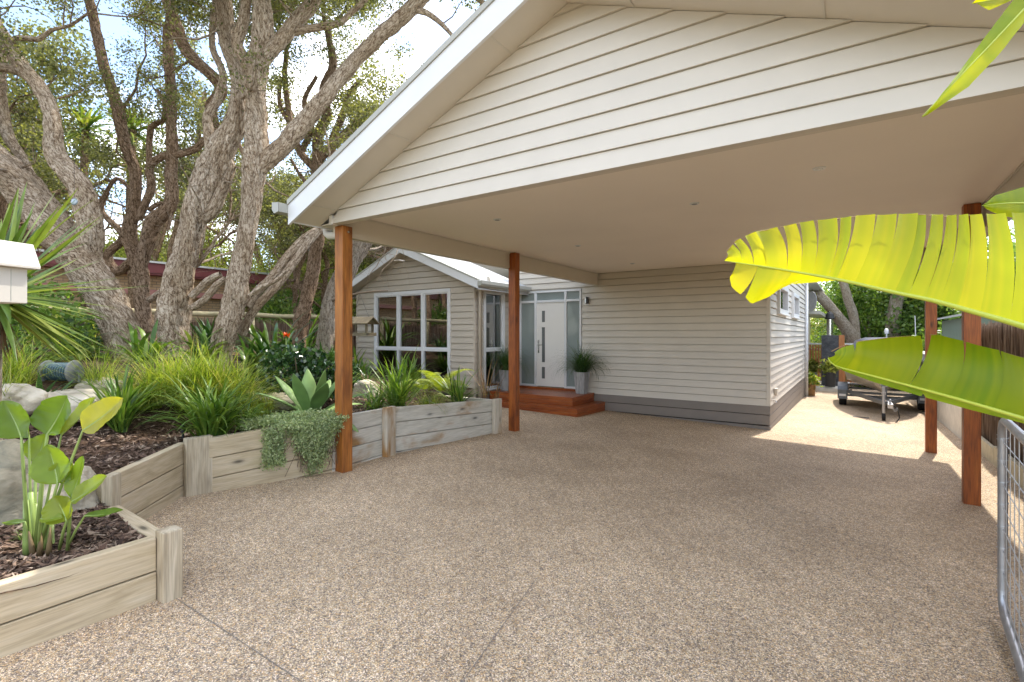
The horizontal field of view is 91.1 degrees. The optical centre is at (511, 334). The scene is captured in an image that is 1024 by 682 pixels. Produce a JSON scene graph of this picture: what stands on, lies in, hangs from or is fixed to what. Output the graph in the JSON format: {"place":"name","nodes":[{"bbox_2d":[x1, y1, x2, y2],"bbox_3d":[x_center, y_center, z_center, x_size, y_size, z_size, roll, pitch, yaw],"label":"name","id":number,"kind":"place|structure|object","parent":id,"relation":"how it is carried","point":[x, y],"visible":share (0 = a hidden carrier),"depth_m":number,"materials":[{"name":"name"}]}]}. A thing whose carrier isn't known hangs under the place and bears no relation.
{"place":"outdoors","nodes":[
{"label":"outdoors","id":0,"kind":"place"},
{"bbox_2d":[0,347,471,593],"bbox_3d":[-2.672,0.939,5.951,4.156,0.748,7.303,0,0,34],"label":"mulch chips","id":1,"kind":"object","parent":0,"point":[44,560],"visible":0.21,"depth_m":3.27,"materials":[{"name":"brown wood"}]},
{"bbox_2d":[2,359,34,397],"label":"tussock grass","id":2,"kind":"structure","parent":1,"relation":"on","point":[10,381],"depth_m":5.02,"materials":[{"name":"green plant"}]},
{"bbox_2d":[0,439,38,526],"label":"boulder","id":3,"kind":"object","parent":1,"relation":"on","point":[11,497],"visible":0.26,"depth_m":3.32,"materials":[{"name":"stone"}]},
{"bbox_2d":[0,240,40,303],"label":"letterbox","id":4,"kind":"object","parent":1,"relation":"on","point":[18,260],"visible":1,"depth_m":2.64,"materials":[{"name":"paint"}]},
{"bbox_2d":[2,383,47,414],"bbox_3d":[-5.090,0.683,5.090,0.705,0.393,0.541,0,0,42],"label":"boulder","id":5,"kind":"object","parent":1,"relation":"on","point":[30,403],"visible":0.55,"depth_m":4.97,"materials":[{"name":"stone"}]},
{"bbox_2d":[2,372,74,391],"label":"rosette plant","id":6,"kind":"object","parent":1,"relation":"on","point":[39,383],"visible":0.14,"depth_m":5.31,"materials":[{"name":"green plant"}]},
{"bbox_2d":[2,329,84,384],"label":"tussock grass","id":7,"kind":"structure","parent":1,"relation":"on","point":[16,367],"depth_m":5.61,"materials":[{"name":"green plant"}]},
{"bbox_2d":[27,272,84,306],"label":"shrub","id":8,"kind":"object","parent":1,"relation":"on","point":[52,282],"visible":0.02,"depth_m":10.87,"materials":[{"name":"green plant"}]},
{"bbox_2d":[3,282,109,361],"bbox_3d":[-6.492,-0.154,6.908,1.608,1.139,1.652,0,0,-12],"label":"leafy shrub","id":9,"kind":"object","parent":1,"relation":"on","point":[78,323],"visible":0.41,"depth_m":6.82,"materials":[{"name":"green plant"}]},
{"bbox_2d":[37,360,84,382],"bbox_3d":[-5.237,0.495,5.923,0.568,0.376,0.270,0,0,-3],"label":"hose reel","id":10,"kind":"object","parent":1,"relation":"on","point":[64,369],"visible":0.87,"depth_m":5.84,"materials":[{"name":"blue plastic"}]},
{"bbox_2d":[0,395,123,556],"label":"strelitzia","id":11,"kind":"object","parent":1,"relation":"on","point":[50,465],"visible":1,"depth_m":2.89,"materials":[{"name":"green plant"}]},
{"bbox_2d":[21,305,103,348],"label":"leafy shrub","id":12,"kind":"object","parent":1,"relation":"on","point":[57,316],"visible":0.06,"depth_m":9.23,"materials":[{"name":"green plant"}]},
{"bbox_2d":[37,464,99,511],"bbox_3d":[-3.310,1.164,3.623,0.635,0.451,0.549,0,0,29],"label":"boulder","id":13,"kind":"object","parent":1,"relation":"on","point":[89,500],"visible":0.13,"depth_m":3.58,"materials":[{"name":"stone"}]},
{"bbox_2d":[29,389,111,421],"bbox_3d":[-4.884,0.780,5.440,1.378,0.353,0.703,0,0,6],"label":"boulder","id":14,"kind":"object","parent":1,"relation":"on","point":[75,394],"visible":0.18,"depth_m":5.31,"materials":[{"name":"stone"}]},
{"bbox_2d":[0,183,150,439],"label":"yucca","id":15,"kind":"object","parent":1,"relation":"on","point":[23,316],"visible":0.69,"depth_m":3.59,"materials":[{"name":"green plant"}]},
{"bbox_2d":[0,1,156,242],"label":"background tea tree","id":16,"kind":"object","parent":1,"relation":"on","point":[49,78],"visible":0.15,"depth_m":17.36,"materials":[{"name":"green plant"}]},
{"bbox_2d":[47,328,113,357],"bbox_3d":[-6.209,0.127,7.243,0.820,0.472,0.860,0,0,34],"label":"clivia","id":17,"kind":"object","parent":1,"relation":"on","point":[85,334],"visible":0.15,"depth_m":7.22,"materials":[{"name":"green plant"}]},
{"bbox_2d":[59,318,105,350],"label":"leafy shrub","id":18,"kind":"object","parent":1,"relation":"on","point":[98,338],"visible":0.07,"depth_m":9.21,"materials":[{"name":"green plant"}]},
{"bbox_2d":[62,95,115,314],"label":"cabbage palm","id":19,"kind":"object","parent":1,"relation":"on","point":[89,120],"visible":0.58,"depth_m":11.43,"materials":[{"name":"green plant"}]},
{"bbox_2d":[38,228,139,257],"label":"pale leafed tree","id":20,"kind":"object","parent":1,"relation":"on","point":[121,255],"depth_m":22.42,"materials":[{"name":"green plant"}]},
{"bbox_2d":[37,332,151,388],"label":"tussock grass","id":21,"kind":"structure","parent":1,"relation":"on","point":[93,374],"depth_m":5.98,"materials":[{"name":"green plant"}]},
{"bbox_2d":[74,377,122,391],"bbox_3d":[-5.000,0.623,6.083,0.658,0.211,0.493,0,0,23],"label":"boulder","id":22,"kind":"object","parent":1,"relation":"on","point":[82,385],"visible":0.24,"depth_m":5.90,"materials":[{"name":"stone"}]},
{"bbox_2d":[0,29,226,277],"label":"background tea tree","id":23,"kind":"object","parent":1,"relation":"on","point":[57,189],"visible":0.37,"depth_m":9.53,"materials":[{"name":"green plant"}]},
{"bbox_2d":[49,360,186,432],"bbox_3d":[-4.065,0.641,5.168,0.989,0.760,1.146,0,0,16],"label":"strap leaf plant","id":24,"kind":"object","parent":1,"relation":"on","point":[126,409],"visible":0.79,"depth_m":5.22,"materials":[{"name":"plant"}]},
{"bbox_2d":[97,99,164,314],"bbox_3d":[-8.414,-2.399,11.163,1.248,5.638,1.287,0,0,-43],"label":"cabbage palm","id":25,"kind":"object","parent":1,"relation":"on","point":[135,130],"visible":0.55,"depth_m":11.11,"materials":[{"name":"green plant"}]},
{"bbox_2d":[0,0,268,268],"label":"background tea tree","id":26,"kind":"object","parent":1,"relation":"on","point":[176,223],"visible":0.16,"depth_m":21.71,"materials":[{"name":"green plant"}]},
{"bbox_2d":[0,0,272,360],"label":"tea tree","id":27,"kind":"object","parent":1,"relation":"on","point":[16,170],"visible":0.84,"depth_m":7.49,"materials":[{"name":"brown plant"}]},
{"bbox_2d":[102,368,175,409],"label":"tussock grass","id":28,"kind":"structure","parent":1,"relation":"on","point":[149,402],"depth_m":5.70,"materials":[{"name":"green plant"}]},
{"bbox_2d":[103,319,186,362],"bbox_3d":[-5.301,0.098,7.292,1.165,0.669,0.989,0,0,-16],"label":"clivia","id":29,"kind":"object","parent":1,"relation":"on","point":[143,344],"visible":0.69,"depth_m":7.26,"materials":[{"name":"green plant"}]},
{"bbox_2d":[48,0,250,342],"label":"tea tree","id":30,"kind":"object","parent":1,"relation":"on","point":[138,253],"visible":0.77,"depth_m":9.12,"materials":[{"name":"brown plant"}]},
{"bbox_2d":[88,335,225,402],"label":"tussock grass","id":31,"kind":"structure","parent":1,"relation":"on","point":[148,378],"depth_m":5.85,"materials":[{"name":"green plant"}]},
{"bbox_2d":[6,305,355,356],"bbox_3d":[-6.878,0.213,13.186,0.434,1.574,18.047,0,0,34],"label":"rail fence","id":32,"kind":"object","parent":1,"relation":"on","point":[285,327],"visible":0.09,"depth_m":13.49,"materials":[{"name":"wood"}]},
{"bbox_2d":[107,221,270,271],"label":"pale leafed tree","id":33,"kind":"object","parent":1,"relation":"on","point":[211,263],"visible":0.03,"depth_m":24.71,"materials":[{"name":"green plant"}]},
{"bbox_2d":[149,328,238,364],"bbox_3d":[-4.658,0.185,7.498,1.212,0.589,1.387,0,0,34],"label":"clivia","id":34,"kind":"object","parent":1,"relation":"on","point":[202,337],"visible":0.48,"depth_m":7.49,"materials":[{"name":"green plant"}]},
{"bbox_2d":[119,335,282,416],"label":"tussock grass","id":35,"kind":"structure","parent":1,"relation":"on","point":[195,376],"depth_m":5.84,"materials":[{"name":"green plant"}]},
{"bbox_2d":[121,371,292,438],"bbox_3d":[-3.117,0.709,5.179,1.378,0.754,1.483,0,0,34],"label":"strap leaf plant","id":36,"kind":"object","parent":1,"relation":"on","point":[206,416],"visible":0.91,"depth_m":5.08,"materials":[{"name":"plant"}]},
{"bbox_2d":[190,316,247,346],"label":"bed clump","id":37,"kind":"object","parent":1,"relation":"on","point":[208,328],"visible":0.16,"depth_m":9.87,"materials":[{"name":"green plant"}]},
{"bbox_2d":[154,345,286,412],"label":"tussock grass","id":38,"kind":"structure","parent":1,"relation":"on","point":[251,379],"depth_m":6.12,"materials":[{"name":"green plant"}]},
{"bbox_2d":[108,0,367,357],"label":"tea tree","id":39,"kind":"object","parent":1,"relation":"on","point":[211,178],"visible":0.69,"depth_m":7.89,"materials":[{"name":"brown plant"}]},
{"bbox_2d":[227,399,285,433],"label":"strap leaf plant","id":40,"kind":"object","parent":1,"relation":"on","point":[253,411],"visible":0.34,"depth_m":5.53,"materials":[{"name":"plant"}]},
{"bbox_2d":[232,333,285,378],"bbox_3d":[-4.216,0.356,8.140,1.373,0.790,1.276,0,0,34],"label":"clivia","id":41,"kind":"object","parent":1,"relation":"on","point":[249,351],"visible":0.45,"depth_m":7.97,"materials":[{"name":"green plant"}]},
{"bbox_2d":[155,81,372,292],"bbox_3d":[-9.161,-5.400,23.777,9.739,13.155,12.882,0,0,40],"label":"background tea tree","id":42,"kind":"object","parent":1,"relation":"on","point":[227,203],"visible":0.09,"depth_m":20.43,"materials":[{"name":"green plant"}]},
{"bbox_2d":[238,383,290,417],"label":"tussock grass","id":43,"kind":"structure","parent":1,"relation":"on","point":[257,402],"depth_m":6.20,"materials":[{"name":"green plant"}]},
{"bbox_2d":[206,313,332,367],"bbox_3d":[-4.454,0.184,9.341,2.334,1.333,2.243,0,0,-21],"label":"clivia","id":44,"kind":"object","parent":1,"relation":"on","point":[259,346],"visible":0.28,"depth_m":9.02,"materials":[{"name":"green plant"}]},
{"bbox_2d":[253,392,295,410],"bbox_3d":[-3.202,0.901,6.695,0.911,0.249,0.470,0,0,11],"label":"boulder","id":45,"kind":"object","parent":1,"relation":"on","point":[287,399],"visible":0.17,"depth_m":6.53,"materials":[{"name":"stone"}]},
{"bbox_2d":[159,16,403,270],"bbox_3d":[-7.825,-5.363,22.430,12.882,13.155,9.739,0,0,15],"label":"background tea tree","id":46,"kind":"object","parent":1,"relation":"on","point":[364,63],"visible":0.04,"depth_m":19.19,"materials":[{"name":"green plant"}]},
{"bbox_2d":[255,283,320,323],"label":"shrub","id":47,"kind":"object","parent":1,"relation":"on","point":[278,310],"visible":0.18,"depth_m":15.60,"materials":[{"name":"green plant"}]},
{"bbox_2d":[246,282,354,323],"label":"green leafed tree","id":48,"kind":"object","parent":1,"relation":"on","point":[315,306],"visible":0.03,"depth_m":17.91,"materials":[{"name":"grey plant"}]},
{"bbox_2d":[252,337,353,398],"bbox_3d":[-3.084,0.509,7.318,1.576,0.941,1.453,0,0,34],"label":"glossy shrub","id":49,"kind":"object","parent":1,"relation":"on","point":[298,369],"visible":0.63,"depth_m":7.18,"materials":[{"name":"green plant"}]},
{"bbox_2d":[234,238,375,321],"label":"pale leafed tree","id":50,"kind":"object","parent":1,"relation":"on","point":[261,268],"visible":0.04,"depth_m":18.82,"materials":[{"name":"green plant"}]},
{"bbox_2d":[231,159,381,323],"bbox_3d":[-6.093,-2.380,15.755,5.163,6.673,4.983,0,0,-29],"label":"background tea tree","id":51,"kind":"object","parent":1,"relation":"on","point":[288,239],"visible":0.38,"depth_m":15.49,"materials":[{"name":"green plant"}]},
{"bbox_2d":[261,313,354,353],"bbox_3d":[-5.255,0.074,13.082,2.669,1.575,2.653,0,0,34],"label":"clivia","id":52,"kind":"object","parent":1,"relation":"on","point":[309,343],"visible":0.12,"depth_m":12.95,"materials":[{"name":"green plant"}]},
{"bbox_2d":[210,0,411,358],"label":"tea tree","id":53,"kind":"object","parent":1,"relation":"on","point":[309,288],"visible":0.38,"depth_m":10.92,"materials":[{"name":"brown plant"}]},
{"bbox_2d":[256,369,367,431],"bbox_3d":[-2.483,0.852,6.444,1.603,0.818,1.488,0,0,34],"label":"agave","id":54,"kind":"object","parent":1,"relation":"on","point":[306,393],"visible":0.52,"depth_m":6.29,"materials":[{"name":"green plant"}]},
{"bbox_2d":[323,360,361,390],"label":"glossy shrub","id":55,"kind":"object","parent":1,"relation":"on","point":[355,369],"visible":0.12,"depth_m":9.16,"materials":[{"name":"green plant"}]},
{"bbox_2d":[209,0,484,371],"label":"tea tree","id":56,"kind":"object","parent":1,"relation":"on","point":[238,297],"visible":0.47,"depth_m":7.73,"materials":[{"name":"brown plant"}]},
{"bbox_2d":[331,290,387,301],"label":"dead branch","id":57,"kind":"object","parent":56,"relation":"attached to","point":[333,300],"visible":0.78,"depth_m":7.58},
{"bbox_2d":[352,294,379,335],"bbox_3d":[-2.280,-0.298,7.605,0.430,0.646,0.320,0,0,20],"label":"bird feeder","id":58,"kind":"object","parent":57,"relation":"hanging from","point":[366,321],"visible":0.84,"depth_m":7.53,"materials":[{"name":"wood"}]},
{"bbox_2d":[312,62,397,360],"bbox_3d":[-3.034,-2.444,10.762,2.630,6.537,2.587,0,0,34],"label":"tea tree","id":59,"kind":"object","parent":1,"relation":"on","point":[326,334],"visible":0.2,"depth_m":10.34,"materials":[{"name":"grey plant"}]},
{"bbox_2d":[324,90,391,259],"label":"background tea tree","id":60,"kind":"object","parent":1,"relation":"on","point":[381,249],"depth_m":16.61,"materials":[{"name":"green plant"}]},
{"bbox_2d":[352,379,380,397],"bbox_3d":[-2.443,0.967,8.393,0.503,0.430,0.418,0,0,23],"label":"boulder","id":61,"kind":"object","parent":1,"relation":"on","point":[356,388],"visible":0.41,"depth_m":8.27,"materials":[{"name":"stone"}]},
{"bbox_2d":[353,346,382,373],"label":"bed clump","id":62,"kind":"object","parent":1,"relation":"on","point":[355,359],"visible":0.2,"depth_m":11.62,"materials":[{"name":"green plant"}]},
{"bbox_2d":[356,358,387,381],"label":"strap leaf plant","id":63,"kind":"object","parent":1,"relation":"on","point":[365,375],"visible":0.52,"depth_m":9.73,"materials":[{"name":"plant"}]},
{"bbox_2d":[354,381,408,409],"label":"iris clump","id":64,"kind":"object","parent":1,"relation":"on","point":[368,402],"visible":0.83,"depth_m":7.25,"materials":[{"name":"green plant"}]},
{"bbox_2d":[352,346,453,409],"bbox_3d":[-1.798,0.642,7.583,1.900,1.123,1.730,0,0,34],"label":"iris clump","id":65,"kind":"object","parent":1,"relation":"on","point":[398,388],"visible":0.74,"depth_m":7.58,"materials":[{"name":"green plant"}]},
{"bbox_2d":[381,356,429,382],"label":"bed clump","id":66,"kind":"object","parent":1,"relation":"on","point":[413,370],"visible":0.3,"depth_m":11.06,"materials":[{"name":"green plant"}]},
{"bbox_2d":[407,372,441,390],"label":"fern","id":67,"kind":"object","parent":1,"relation":"on","point":[420,383],"visible":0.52,"depth_m":9.16,"materials":[{"name":"green plant"}]},
{"bbox_2d":[406,388,453,411],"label":"tussock grass","id":68,"kind":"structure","parent":1,"relation":"on","point":[424,402],"depth_m":7.74,"materials":[{"name":"green plant"}]},
{"bbox_2d":[411,369,473,391],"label":"fern","id":69,"kind":"object","parent":1,"relation":"on","point":[435,384],"visible":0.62,"depth_m":8.90,"materials":[{"name":"green plant"}]},
{"bbox_2d":[415,362,500,406],"bbox_3d":[-0.873,0.794,8.350,1.464,0.824,1.095,0,0,3],"label":"iris clump","id":70,"kind":"object","parent":1,"relation":"on","point":[458,394],"visible":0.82,"depth_m":8.31,"materials":[{"name":"green plant"}]},
{"bbox_2d":[460,360,503,397],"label":"bronze plant","id":71,"kind":"object","parent":1,"relation":"on","point":[483,386],"visible":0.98,"depth_m":9.30,"materials":[{"name":"brown plant"}]},
{"bbox_2d":[0,0,1014,327],"label":"sky","id":72,"kind":"structure","parent":0,"point":[428,36],"materials":[{"name":"white"}]},
{"bbox_2d":[0,386,1023,681],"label":"driveway","id":73,"kind":"structure","parent":0,"point":[822,536],"depth_m":3.65,"materials":[{"name":"concrete"}]},
{"bbox_2d":[490,388,604,416],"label":"entry deck","id":74,"kind":"structure","parent":73,"relation":"on","point":[567,403],"depth_m":11.22,"materials":[{"name":"wood"}]},
{"bbox_2d":[272,0,1023,505],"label":"carport","id":75,"kind":"object","parent":73,"relation":"on","point":[580,140],"visible":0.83,"depth_m":4.22,"materials":[{"name":"beige paint"}]},
{"bbox_2d":[808,369,823,395],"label":"pot plant","id":76,"kind":"object","parent":73,"relation":"on","point":[813,380],"visible":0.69,"depth_m":16.76,"materials":[{"name":"green plant"}]},
{"bbox_2d":[808,343,854,382],"bbox_3d":[13.889,1.228,21.533,4.500,1.695,0.130,0,0,34],"label":"timber screen","id":77,"kind":"object","parent":73,"relation":"on","point":[819,352],"visible":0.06,"depth_m":21.86,"materials":[{"name":"brown wood"}]},
{"bbox_2d":[838,381,924,422],"bbox_3d":[10.173,1.519,13.825,2.040,1.108,6.094,0,0,34],"label":"trailer","id":78,"kind":"object","parent":73,"relation":"on","point":[884,399],"visible":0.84,"depth_m":13.51,"materials":[{"name":"metal"}]},
{"bbox_2d":[845,320,922,391],"bbox_3d":[10.297,0.551,14.007,2.016,2.100,4.754,0,0,34],"label":"boat","id":79,"kind":"object","parent":78,"relation":"on","point":[863,381],"visible":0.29,"depth_m":13.51,"materials":[{"name":"metal"}]},
{"bbox_2d":[996,418,1023,681],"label":"farm gate","id":80,"kind":"structure","parent":73,"relation":"on","point":[1005,426],"depth_m":2.95,"materials":[{"name":"metal"}]},
{"bbox_2d":[484,339,539,390],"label":"potted grass","id":81,"kind":"object","parent":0,"point":[504,368],"depth_m":12.08,"materials":[{"name":"green plant"}]},
{"bbox_2d":[550,342,609,393],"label":"potted grass","id":82,"kind":"object","parent":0,"point":[581,374],"depth_m":11.47,"materials":[{"name":"green plant"}]},
{"bbox_2d":[538,371,857,387],"bbox_3d":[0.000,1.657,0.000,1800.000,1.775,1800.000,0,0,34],"label":"ground","id":83,"kind":"structure","parent":0,"point":[563,387],"depth_m":17.38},
{"bbox_2d":[0,505,182,657],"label":"planter wall","id":84,"kind":"structure","parent":83,"relation":"on","point":[98,586],"depth_m":2.74,"materials":[{"name":"wood"}]},
{"bbox_2d":[27,249,267,321],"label":"brick house","id":85,"kind":"structure","parent":83,"relation":"on","point":[157,269],"depth_m":15.87,"materials":[{"name":"brick"}]},
{"bbox_2d":[74,214,224,267],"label":"background tea tree","id":86,"kind":"object","parent":83,"relation":"on","point":[163,252],"visible":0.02,"depth_m":27.66,"materials":[{"name":"green plant"}]},
{"bbox_2d":[95,396,501,519],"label":"retaining wall","id":87,"kind":"structure","parent":83,"relation":"on","point":[148,486],"depth_m":5.22,"materials":[{"name":"wood"}]},
{"bbox_2d":[235,406,349,475],"bbox_3d":[-2.538,1.198,5.688,0.941,0.776,1.124,0,0,42],"label":"trailing plant","id":88,"kind":"object","parent":87,"relation":"on","point":[313,437],"visible":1,"depth_m":5.48,"materials":[{"name":"green plant"}]},
{"bbox_2d":[352,248,825,429],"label":"house","id":89,"kind":"structure","parent":83,"relation":"on","point":[708,344],"depth_m":11.70,"materials":[{"name":"beige paint"}]},
{"bbox_2d":[374,288,451,379],"bbox_3d":[-2.590,0.113,12.838,2.760,2.435,0.120,0,0,34],"label":"window","id":90,"kind":"structure","parent":89,"relation":"in","point":[422,319],"depth_m":12.77,"materials":[{"name":"white paint"}]},
{"bbox_2d":[482,291,504,390],"bbox_3d":[-0.448,0.130,12.304,0.120,2.440,0.910,0,0,34],"label":"window","id":91,"kind":"structure","parent":89,"relation":"in","point":[494,303],"depth_m":12.30,"materials":[{"name":"white paint"}]},
{"bbox_2d":[537,302,563,386],"bbox_3d":[0.949,0.254,12.476,0.791,2.092,0.112,0,0,34],"label":"door","id":92,"kind":"structure","parent":89,"relation":"in","point":[550,315],"depth_m":12.48,"materials":[{"name":"paint"}]},
{"bbox_2d":[776,287,789,315],"bbox_3d":[6.081,-0.757,11.285,0.130,0.665,1.700,0,0,34],"label":"window","id":93,"kind":"structure","parent":89,"relation":"in","point":[782,295],"depth_m":11.39,"materials":[{"name":"white paint"}]},
{"bbox_2d":[790,292,799,318],"bbox_3d":[7.715,-0.757,13.681,0.130,0.665,1.600,0,0,34],"label":"window","id":94,"kind":"structure","parent":89,"relation":"in","point":[795,298],"depth_m":13.69,"materials":[{"name":"white paint"}]},
{"bbox_2d":[816,381,837,391],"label":"paved terrace","id":95,"kind":"structure","parent":83,"relation":"on","point":[830,389],"depth_m":18.89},
{"bbox_2d":[808,357,820,374],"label":"pot plant","id":96,"kind":"object","parent":95,"relation":"on","point":[812,365],"visible":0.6,"depth_m":20.46,"materials":[{"name":"green plant"}]},
{"bbox_2d":[816,357,841,386],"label":"pot plant","id":97,"kind":"object","parent":95,"relation":"on","point":[830,373],"visible":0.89,"depth_m":18.77,"materials":[{"name":"green plant"}]},
{"bbox_2d":[821,311,844,385],"bbox_3d":[12.760,0.783,19.965,0.760,3.385,0.870,0,0,34],"label":"outdoor fireplace","id":98,"kind":"object","parent":95,"relation":"on","point":[830,341],"visible":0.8,"depth_m":19.70,"materials":[{"name":"metal"}]},
{"bbox_2d":[808,281,866,386],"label":"forked tree","id":99,"kind":"object","parent":83,"relation":"on","point":[850,329],"visible":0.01,"depth_m":22.34,"materials":[{"name":"grey plant"}]},
{"bbox_2d":[724,0,1023,423],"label":"giant strelitzia","id":100,"kind":"object","parent":83,"relation":"on","point":[981,379],"visible":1,"depth_m":1.43,"materials":[{"name":"green plant"}]},
{"bbox_2d":[810,259,987,380],"bbox_3d":[18.792,0.057,23.693,8.998,7.724,10.990,0,0,-27],"label":"green leafed tree","id":101,"kind":"object","parent":83,"relation":"on","point":[838,302],"visible":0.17,"depth_m":24.23,"materials":[{"name":"green plant"}]},
{"bbox_2d":[819,219,1015,336],"bbox_3d":[22.430,-0.608,24.762,11.736,10.075,14.334,0,0,41],"label":"green leafed tree","id":102,"kind":"object","parent":83,"relation":"on","point":[882,296],"visible":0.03,"depth_m":23.00,"materials":[{"name":"green plant"}]},
{"bbox_2d":[910,351,961,439],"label":"rendered wall","id":103,"kind":"structure","parent":83,"relation":"on","point":[949,416],"depth_m":10.50,"materials":[{"name":"paint"}]},
{"bbox_2d":[885,253,988,336],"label":"straight tree","id":104,"kind":"object","parent":83,"relation":"on","point":[895,302],"visible":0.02,"depth_m":22.29,"materials":[{"name":"grey plant"}]},
{"bbox_2d":[871,252,1015,347],"bbox_3d":[20.949,-0.228,20.748,12.423,8.732,10.171,0,0,-41],"label":"green leafed tree","id":105,"kind":"object","parent":83,"relation":"on","point":[921,317],"visible":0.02,"depth_m":21.64,"materials":[{"name":"green plant"}]},
{"bbox_2d":[911,244,1015,349],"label":"green leafed tree","id":106,"kind":"object","parent":83,"relation":"on","point":[951,318],"visible":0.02,"depth_m":16.67,"materials":[{"name":"green plant"}]},
{"bbox_2d":[937,313,999,339],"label":"garden shed","id":107,"kind":"structure","parent":83,"relation":"on","point":[952,328],"depth_m":13.23,"materials":[{"name":"grey metal"}]},
{"bbox_2d":[981,320,1023,489],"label":"brush fence","id":108,"kind":"object","parent":83,"relation":"on","point":[1003,337],"visible":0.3,"depth_m":7.39,"materials":[{"name":"wood"}]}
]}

